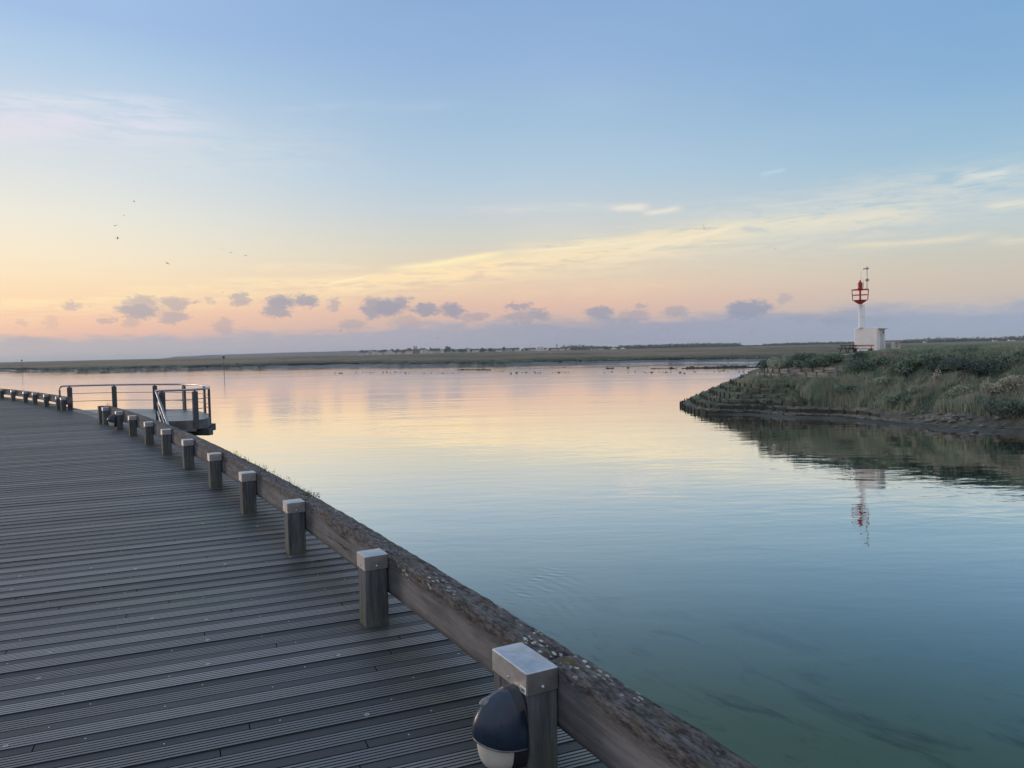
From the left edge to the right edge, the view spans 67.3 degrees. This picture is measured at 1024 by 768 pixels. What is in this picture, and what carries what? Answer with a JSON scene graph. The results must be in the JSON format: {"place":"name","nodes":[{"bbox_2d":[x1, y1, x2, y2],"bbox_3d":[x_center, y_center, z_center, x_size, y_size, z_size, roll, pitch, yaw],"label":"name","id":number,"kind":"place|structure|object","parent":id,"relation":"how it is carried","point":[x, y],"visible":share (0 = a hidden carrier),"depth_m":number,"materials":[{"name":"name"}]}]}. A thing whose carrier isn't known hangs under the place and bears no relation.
{"place":"outdoors","nodes":[
{"label":"outdoors","id":0,"kind":"place"},
{"bbox_2d":[0,397,607,767],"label":"boardwalk","id":1,"kind":"structure","parent":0,"point":[158,609],"depth_m":4.80,"materials":[{"name":"grey wood"}]},
{"bbox_2d":[0,389,3,398],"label":"kerb post","id":2,"kind":"object","parent":1,"relation":"on","point":[1,393],"visible":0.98,"depth_m":36.26,"materials":[{"name":"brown wood"}]},
{"bbox_2d":[0,388,12,394],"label":"kerb beam","id":3,"kind":"structure","parent":2,"relation":"attached to","point":[7,392],"depth_m":35.79,"materials":[{"name":"brown wood"}]},
{"bbox_2d":[10,390,15,400],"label":"kerb post","id":4,"kind":"object","parent":1,"relation":"on","point":[13,396],"visible":0.98,"depth_m":34.49,"materials":[{"name":"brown wood"}]},
{"bbox_2d":[15,390,39,397],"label":"kerb beam","id":5,"kind":"structure","parent":4,"relation":"attached to","point":[19,393],"depth_m":33.63,"materials":[{"name":"brown wood"}]},
{"bbox_2d":[23,391,27,402],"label":"kerb post","id":6,"kind":"object","parent":1,"relation":"on","point":[25,396],"visible":0.98,"depth_m":32.57,"materials":[{"name":"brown wood"}]},
{"bbox_2d":[32,393,37,403],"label":"kerb post","id":7,"kind":"object","parent":1,"relation":"on","point":[34,398],"visible":0.98,"depth_m":31.12,"materials":[{"name":"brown wood"}]},
{"bbox_2d":[43,394,48,406],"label":"kerb post","id":8,"kind":"object","parent":1,"relation":"on","point":[46,399],"visible":0.97,"depth_m":29.34,"materials":[{"name":"brown wood"}]},
{"bbox_2d":[55,396,60,409],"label":"kerb post","id":9,"kind":"object","parent":1,"relation":"on","point":[57,402],"visible":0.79,"depth_m":27.46,"materials":[{"name":"brown wood"}]},
{"bbox_2d":[60,397,66,410],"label":"kerb post","id":10,"kind":"object","parent":1,"relation":"on","point":[63,403],"visible":0.98,"depth_m":26.73,"materials":[{"name":"brown wood"}]},
{"bbox_2d":[37,393,72,404],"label":"kerb beam","id":11,"kind":"structure","parent":10,"relation":"attached to","point":[69,400],"depth_m":28.73,"materials":[{"name":"brown wood"}]},
{"bbox_2d":[98,406,104,422],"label":"kerb post","id":12,"kind":"object","parent":1,"relation":"on","point":[99,414],"visible":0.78,"depth_m":21.26,"materials":[{"name":"brown wood"}]},
{"bbox_2d":[105,406,126,414],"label":"kerb beam","id":13,"kind":"structure","parent":12,"relation":"attached to","point":[112,410],"depth_m":20.31,"materials":[{"name":"brown wood"}]},
{"bbox_2d":[102,407,108,424],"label":"kerb post","id":14,"kind":"object","parent":1,"relation":"on","point":[105,413],"visible":0.91,"depth_m":20.71,"materials":[{"name":"brown wood"}]},
{"bbox_2d":[115,411,123,429],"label":"kerb post","id":15,"kind":"object","parent":1,"relation":"on","point":[119,420],"visible":0.95,"depth_m":18.97,"materials":[{"name":"brown wood"}]},
{"bbox_2d":[107,414,115,426],"bbox_3d":[-9.860,0.900,18.936,0.186,0.312,0.208,-3,3,-35],"label":"bulkhead lamp","id":16,"kind":"object","parent":15,"relation":"attached to","point":[111,419],"visible":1,"depth_m":18.88,"materials":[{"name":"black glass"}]},
{"bbox_2d":[128,415,136,436],"bbox_3d":[-8.605,0.959,17.438,0.164,0.497,0.178,-3,3,-35],"label":"kerb post","id":17,"kind":"object","parent":1,"relation":"on","point":[132,422],"visible":0.98,"depth_m":17.38,"materials":[{"name":"brown wood"}]},
{"bbox_2d":[59,383,215,435],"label":"viewing platform","id":18,"kind":"structure","parent":1,"relation":"on","point":[184,418],"depth_m":23.17,"materials":[{"name":"grey wood"}]},
{"bbox_2d":[155,390,195,431],"bbox_3d":[-8.561,1.513,20.295,0.962,2.684,3.397,-3,3,-35],"label":"gangway handrail","id":19,"kind":"object","parent":18,"relation":"attached to","point":[157,398],"visible":0.18,"depth_m":21.05,"materials":[{"name":"silver metal"}]},
{"bbox_2d":[144,421,153,444],"bbox_3d":[-7.397,1.010,15.661,0.164,0.497,0.178,-3,3,-34],"label":"kerb post","id":20,"kind":"object","parent":1,"relation":"on","point":[148,433],"visible":0.98,"depth_m":15.60,"materials":[{"name":"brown wood"}]},
{"bbox_2d":[161,429,171,454],"bbox_3d":[-6.271,1.060,13.951,0.164,0.497,0.178,-3,3,-33],"label":"kerb post","id":21,"kind":"object","parent":1,"relation":"on","point":[166,441],"visible":0.98,"depth_m":13.89,"materials":[{"name":"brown wood"}]},
{"bbox_2d":[123,411,179,437],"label":"kerb beam","id":22,"kind":"structure","parent":21,"relation":"attached to","point":[158,426],"depth_m":16.36,"materials":[{"name":"brown wood"}]},
{"bbox_2d":[181,439,194,469],"bbox_3d":[-5.115,1.114,12.140,0.164,0.497,0.178,-3,3,-32],"label":"kerb post","id":23,"kind":"object","parent":1,"relation":"on","point":[188,452],"visible":0.95,"depth_m":12.08,"materials":[{"name":"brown wood"}]},
{"bbox_2d":[207,452,222,488],"bbox_3d":[-3.985,1.169,10.313,0.164,0.497,0.178,-3,3,-31],"label":"kerb post","id":24,"kind":"object","parent":1,"relation":"on","point":[214,470],"visible":0.98,"depth_m":10.25,"materials":[{"name":"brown wood"}]},
{"bbox_2d":[239,471,256,514],"bbox_3d":[-2.946,1.222,8.577,0.164,0.497,0.178,-3,3,-30],"label":"kerb post","id":25,"kind":"object","parent":1,"relation":"on","point":[248,495],"visible":0.96,"depth_m":8.51,"materials":[{"name":"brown wood"}]},
{"bbox_2d":[171,429,265,483],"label":"kerb beam","id":26,"kind":"structure","parent":25,"relation":"attached to","point":[233,466],"depth_m":10.68,"materials":[{"name":"brown wood"}]},
{"bbox_2d":[226,450,311,491],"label":"weeds","id":27,"kind":"object","parent":26,"relation":"on","point":[246,460],"visible":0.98,"depth_m":8.64,"materials":[{"name":"green plant"}]},
{"bbox_2d":[283,498,305,554],"bbox_3d":[-1.931,1.276,6.827,0.164,0.497,0.178,-3,3,-30],"label":"kerb post","id":28,"kind":"object","parent":1,"relation":"on","point":[294,524],"visible":0.98,"depth_m":6.76,"materials":[{"name":"grey wood"}]},
{"bbox_2d":[357,548,388,627],"bbox_3d":[-0.904,1.334,4.997,0.164,0.497,0.178,-3,3,-29],"label":"kerb post","id":29,"kind":"object","parent":1,"relation":"on","point":[372,564],"visible":0.98,"depth_m":4.93,"materials":[{"name":"grey wood"}]},
{"bbox_2d":[492,642,557,767],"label":"kerb post","id":30,"kind":"object","parent":1,"relation":"on","point":[530,673],"visible":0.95,"depth_m":3.12,"materials":[{"name":"grey wood"}]},
{"bbox_2d":[256,471,572,674],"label":"kerb beam","id":31,"kind":"structure","parent":30,"relation":"attached to","point":[475,626],"depth_m":4.44,"materials":[{"name":"brown wood"}]},
{"bbox_2d":[302,490,319,497],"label":"weeds","id":32,"kind":"object","parent":31,"relation":"on","point":[310,494],"visible":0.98,"depth_m":7.09,"materials":[{"name":"green plant"}]},
{"bbox_2d":[472,684,528,767],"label":"bulkhead lamp","id":33,"kind":"object","parent":30,"relation":"attached to","point":[500,732],"visible":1,"depth_m":3.04,"materials":[{"name":"black plastic"}]},
{"bbox_2d":[549,654,758,767],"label":"kerb beam","id":34,"kind":"structure","parent":30,"relation":"attached to","point":[607,719],"depth_m":2.79,"materials":[{"name":"brown wood"}]},
{"bbox_2d":[163,348,505,358],"bbox_3d":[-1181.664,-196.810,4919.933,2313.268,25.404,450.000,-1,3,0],"label":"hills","id":35,"kind":"structure","parent":0,"point":[290,354],"depth_m":4864.86,"materials":[{"name":"green plant"}]},
{"bbox_2d":[0,358,779,371],"bbox_3d":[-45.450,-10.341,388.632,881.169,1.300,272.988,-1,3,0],"label":"mudflat","id":36,"kind":"structure","parent":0,"point":[756,360],"depth_m":334.66,"materials":[{"name":"soil"}]},
{"bbox_2d":[444,346,452,351],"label":"tree","id":37,"kind":"object","parent":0,"point":[447,349],"visible":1,"depth_m":1863.20,"materials":[{"name":"green plant"}]},
{"bbox_2d":[0,358,1023,767],"bbox_3d":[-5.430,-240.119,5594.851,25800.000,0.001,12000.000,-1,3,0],"label":"water","id":38,"kind":"structure","parent":0,"point":[776,592],"depth_m":26.87,"materials":[{"name":"blue liquid"}]},
{"bbox_2d":[0,340,1023,369],"bbox_3d":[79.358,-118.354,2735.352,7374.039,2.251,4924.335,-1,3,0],"label":"salt marsh","id":39,"kind":"structure","parent":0,"point":[749,351],"depth_m":662.08,"materials":[{"name":"green plant"}]},
{"bbox_2d":[1,355,783,369],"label":"marsh edge grass","id":40,"kind":"structure","parent":39,"relation":"on","point":[620,358],"depth_m":331.60,"materials":[{"name":"green plant"}]},
{"bbox_2d":[414,346,421,353],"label":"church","id":41,"kind":"structure","parent":39,"relation":"on","point":[416,351],"depth_m":1923.46,"materials":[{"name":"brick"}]},
{"bbox_2d":[430,347,439,352],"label":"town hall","id":42,"kind":"structure","parent":39,"relation":"on","point":[436,350],"depth_m":1911.88,"materials":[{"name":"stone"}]},
{"bbox_2d":[558,342,705,349],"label":"woodland","id":43,"kind":"object","parent":39,"relation":"on","point":[584,347],"visible":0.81,"depth_m":1980.73,"materials":[{"name":"green plant"}]},
{"bbox_2d":[704,341,854,346],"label":"woodland","id":44,"kind":"object","parent":39,"relation":"on","point":[766,344],"visible":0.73,"depth_m":1879.32,"materials":[{"name":"green plant"}]},
{"bbox_2d":[885,336,1023,342],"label":"woodland","id":45,"kind":"object","parent":39,"relation":"on","point":[966,339],"visible":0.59,"depth_m":1494.09,"materials":[{"name":"green plant"}]},
{"bbox_2d":[0,0,1023,361],"label":"sky","id":46,"kind":"structure","parent":0,"point":[386,174],"materials":[{"name":"blue"}]},
{"bbox_2d":[524,348,535,350],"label":"town house","id":47,"kind":"structure","parent":0,"point":[531,349],"depth_m":1893.32,"materials":[{"name":"brick"}]},
{"bbox_2d":[681,365,757,368],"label":"mudbank","id":48,"kind":"structure","parent":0,"point":[737,366],"depth_m":213.22,"materials":[{"name":"soil"}]},
{"bbox_2d":[782,352,834,363],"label":"ledge grass","id":49,"kind":"structure","parent":0,"point":[788,356],"depth_m":72.17,"materials":[{"name":"green plant"}]},
{"bbox_2d":[681,342,1023,435],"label":"river bank","id":50,"kind":"structure","parent":0,"point":[894,417],"depth_m":60.36,"materials":[{"name":"soil"}]},
{"bbox_2d":[728,386,741,391],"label":"shrub","id":51,"kind":"object","parent":50,"relation":"on","point":[735,389],"visible":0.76,"depth_m":73.28,"materials":[{"name":"green plant"}]},
{"bbox_2d":[684,378,789,413],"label":"ledge debris","id":52,"kind":"object","parent":50,"relation":"on","point":[696,405],"visible":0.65,"depth_m":72.76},
{"bbox_2d":[709,385,789,399],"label":"retaining wall","id":53,"kind":"structure","parent":50,"relation":"on","point":[738,396],"depth_m":71.33,"materials":[{"name":"brown wood"}]},
{"bbox_2d":[699,390,803,406],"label":"retaining wall","id":54,"kind":"structure","parent":50,"relation":"on","point":[792,404],"depth_m":70.54,"materials":[{"name":"brown wood"}]},
{"bbox_2d":[719,381,792,393],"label":"retaining wall","id":55,"kind":"structure","parent":50,"relation":"on","point":[747,390],"depth_m":71.21,"materials":[{"name":"brown wood"}]},
{"bbox_2d":[729,377,795,387],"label":"retaining wall","id":56,"kind":"structure","parent":50,"relation":"on","point":[732,382],"depth_m":72.73,"materials":[{"name":"brown wood"}]},
{"bbox_2d":[757,359,771,368],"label":"shrub","id":57,"kind":"object","parent":50,"relation":"on","point":[761,364],"visible":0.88,"depth_m":77.18,"materials":[{"name":"green plant"}]},
{"bbox_2d":[760,398,768,404],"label":"shrub","id":58,"kind":"object","parent":50,"relation":"on","point":[764,401],"visible":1,"depth_m":69.43,"materials":[{"name":"green plant"}]},
{"bbox_2d":[766,357,790,369],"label":"shrub","id":59,"kind":"object","parent":50,"relation":"on","point":[777,363],"visible":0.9,"depth_m":73.87,"materials":[{"name":"green plant"}]},
{"bbox_2d":[689,390,878,416],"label":"retaining wall","id":60,"kind":"structure","parent":50,"relation":"on","point":[773,408],"depth_m":67.71,"materials":[{"name":"brown wood"}]},
{"bbox_2d":[688,379,795,406],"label":"ledge weed","id":61,"kind":"object","parent":60,"relation":"on","point":[740,393],"visible":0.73,"depth_m":71.95,"materials":[{"name":"green plant"}]},
{"bbox_2d":[680,395,888,421],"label":"retaining wall","id":62,"kind":"structure","parent":50,"relation":"on","point":[702,411],"depth_m":70.04,"materials":[{"name":"brown wood"}]},
{"bbox_2d":[736,373,837,393],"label":"ledge grass","id":63,"kind":"structure","parent":50,"relation":"on","point":[780,384],"depth_m":70.80,"materials":[{"name":"green plant"}]},
{"bbox_2d":[750,368,836,377],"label":"retaining wall","id":64,"kind":"structure","parent":50,"relation":"on","point":[809,374],"depth_m":71.06,"materials":[{"name":"brown wood"}]},
{"bbox_2d":[785,354,810,367],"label":"shrub","id":65,"kind":"object","parent":50,"relation":"on","point":[796,360],"visible":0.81,"depth_m":72.04,"materials":[{"name":"green plant"}]},
{"bbox_2d":[760,366,842,372],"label":"retaining wall","id":66,"kind":"structure","parent":50,"relation":"on","point":[813,369],"depth_m":71.53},
{"bbox_2d":[792,352,815,357],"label":"shrub","id":67,"kind":"object","parent":50,"relation":"on","point":[805,354],"visible":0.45,"depth_m":73.05,"materials":[{"name":"green plant"}]},
{"bbox_2d":[801,356,828,368],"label":"shrub","id":68,"kind":"object","parent":50,"relation":"on","point":[817,362],"visible":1,"depth_m":70.03,"materials":[{"name":"green plant"}]},
{"bbox_2d":[820,353,844,361],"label":"shrub","id":69,"kind":"object","parent":50,"relation":"on","point":[835,357],"visible":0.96,"depth_m":69.66,"materials":[{"name":"green plant"}]},
{"bbox_2d":[832,382,855,391],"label":"shrub","id":70,"kind":"object","parent":50,"relation":"on","point":[841,387],"visible":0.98,"depth_m":65.40,"materials":[{"name":"green plant"}]},
{"bbox_2d":[836,345,854,353],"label":"picnic table","id":71,"kind":"object","parent":50,"relation":"on","point":[845,348],"visible":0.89,"depth_m":72.24,"materials":[{"name":"brown wood"}]},
{"bbox_2d":[848,355,877,370],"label":"shrub","id":72,"kind":"object","parent":50,"relation":"on","point":[867,363],"visible":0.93,"depth_m":66.98,"materials":[{"name":"green plant"}]},
{"bbox_2d":[853,345,873,352],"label":"wooden bench","id":73,"kind":"object","parent":50,"relation":"on","point":[855,349],"visible":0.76,"depth_m":71.46,"materials":[{"name":"brown wood"}]},
{"bbox_2d":[851,267,887,350],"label":"harbour beacon","id":74,"kind":"object","parent":50,"relation":"on","point":[875,336],"visible":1,"depth_m":74.14,"materials":[{"name":"white paint"}]},
{"bbox_2d":[880,330,883,349],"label":"door","id":75,"kind":"structure","parent":74,"relation":"in","point":[881,331],"depth_m":74.26,"materials":[{"name":"grey paint"}]},
{"bbox_2d":[865,376,890,384],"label":"shrub","id":76,"kind":"object","parent":50,"relation":"on","point":[880,380],"visible":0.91,"depth_m":63.67,"materials":[{"name":"green plant"}]},
{"bbox_2d":[869,356,889,364],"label":"shrub","id":77,"kind":"object","parent":50,"relation":"on","point":[880,360],"visible":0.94,"depth_m":66.55,"materials":[{"name":"green plant"}]},
{"bbox_2d":[885,342,891,348],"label":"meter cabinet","id":78,"kind":"object","parent":50,"relation":"on","point":[888,345],"visible":0.69,"depth_m":75.12,"materials":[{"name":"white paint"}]},
{"bbox_2d":[886,340,899,348],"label":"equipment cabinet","id":79,"kind":"object","parent":50,"relation":"on","point":[897,342],"visible":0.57,"depth_m":76.35,"materials":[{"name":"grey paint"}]},
{"bbox_2d":[883,393,918,403],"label":"shrub","id":80,"kind":"object","parent":50,"relation":"on","point":[894,398],"visible":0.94,"depth_m":60.38,"materials":[{"name":"green plant"}]},
{"bbox_2d":[887,358,915,372],"bbox_3d":[32.668,-1.446,64.387,2.106,1.395,2.830,-1,3,0],"label":"shrub","id":81,"kind":"object","parent":50,"relation":"on","point":[897,366],"visible":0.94,"depth_m":63.87,"materials":[{"name":"green plant"}]},
{"bbox_2d":[785,344,1023,418],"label":"bank grass","id":82,"kind":"structure","parent":50,"relation":"on","point":[796,397],"depth_m":62.75,"materials":[{"name":"green plant"}]},
{"bbox_2d":[905,384,926,391],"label":"shrub","id":83,"kind":"object","parent":50,"relation":"on","point":[916,388],"visible":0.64,"depth_m":59.96,"materials":[{"name":"green plant"}]},
{"bbox_2d":[901,353,937,365],"bbox_3d":[34.019,-1.969,63.833,3.169,1.153,2.125,-2,3,-22],"label":"shrub","id":84,"kind":"object","parent":50,"relation":"on","point":[919,359],"visible":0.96,"depth_m":63.44,"materials":[{"name":"green plant"}]},
{"bbox_2d":[931,368,941,382],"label":"shrub","id":85,"kind":"object","parent":50,"relation":"on","point":[935,376],"visible":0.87,"depth_m":60.07,"materials":[{"name":"green plant"}]},
{"bbox_2d":[926,353,975,360],"bbox_3d":[36.419,-2.167,63.588,4.204,0.896,2.264,-1,3,11],"label":"shrub","id":86,"kind":"object","parent":50,"relation":"on","point":[941,356],"visible":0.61,"depth_m":63.15,"materials":[{"name":"green plant"}]},
{"bbox_2d":[926,356,987,371],"bbox_3d":[35.274,-1.477,60.993,4.109,1.486,3.741,-1,3,0],"label":"shrub","id":87,"kind":"object","parent":50,"relation":"on","point":[953,364],"visible":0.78,"depth_m":60.31,"materials":[{"name":"green plant"}]},
{"bbox_2d":[956,413,965,417],"bbox_3d":[32.460,2.308,55.637,0.735,0.397,0.526,0,-6,-3],"label":"rock","id":88,"kind":"object","parent":50,"relation":"on","point":[959,415],"visible":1,"depth_m":55.48,"materials":[{"name":"stone"}]},
{"bbox_2d":[946,384,978,396],"bbox_3d":[34.090,0.485,57.770,2.994,1.096,1.919,-1,3,0],"label":"shrub","id":89,"kind":"object","parent":50,"relation":"on","point":[961,388],"visible":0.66,"depth_m":57.46,"materials":[{"name":"green plant"}]},
{"bbox_2d":[961,359,1012,376],"bbox_3d":[36.386,-1.229,59.077,3.213,1.483,2.766,-1,3,0],"label":"shrub","id":90,"kind":"object","parent":50,"relation":"on","point":[984,368],"visible":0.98,"depth_m":58.75,"materials":[{"name":"green plant"}]},
{"bbox_2d":[970,396,1007,407],"bbox_3d":[34.625,1.377,55.463,2.971,1.107,1.563,-1,3,16],"label":"shrub","id":91,"kind":"object","parent":50,"relation":"on","point":[979,398],"visible":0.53,"depth_m":55.38,"materials":[{"name":"green plant"}]},
{"bbox_2d":[980,378,1013,394],"bbox_3d":[35.865,0.251,56.548,2.920,1.513,2.605,-1,3,0],"label":"shrub","id":92,"kind":"object","parent":50,"relation":"on","point":[1000,386],"visible":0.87,"depth_m":55.71,"materials":[{"name":"green plant"}]},
{"bbox_2d":[992,414,1002,419],"bbox_3d":[34.392,2.339,54.557,0.539,0.350,0.870,-14,12,-17],"label":"rock","id":93,"kind":"object","parent":50,"relation":"on","point":[997,417],"visible":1,"depth_m":54.38,"materials":[{"name":"stone"}]},
{"bbox_2d":[981,350,1023,365],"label":"shrub","id":94,"kind":"object","parent":50,"relation":"on","point":[999,358],"visible":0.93,"depth_m":58.72,"materials":[{"name":"green plant"}]},
{"bbox_2d":[982,396,1023,417],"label":"shrub","id":95,"kind":"object","parent":50,"relation":"on","point":[1014,407],"visible":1,"depth_m":53.61,"materials":[{"name":"green plant"}]},
{"bbox_2d":[988,372,1023,417],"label":"reed bed","id":96,"kind":"object","parent":50,"relation":"on","point":[1019,390],"visible":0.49,"depth_m":55.19,"materials":[{"name":"green plant"}]},
{"bbox_2d":[1001,375,1023,390],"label":"shrub","id":97,"kind":"object","parent":50,"relation":"on","point":[1012,379],"visible":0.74,"depth_m":55.56,"materials":[{"name":"green plant"}]},
{"bbox_2d":[810,344,1023,356],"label":"lawn grass","id":98,"kind":"structure","parent":0,"point":[919,347],"depth_m":71.52,"materials":[{"name":"green plant"}]}
]}

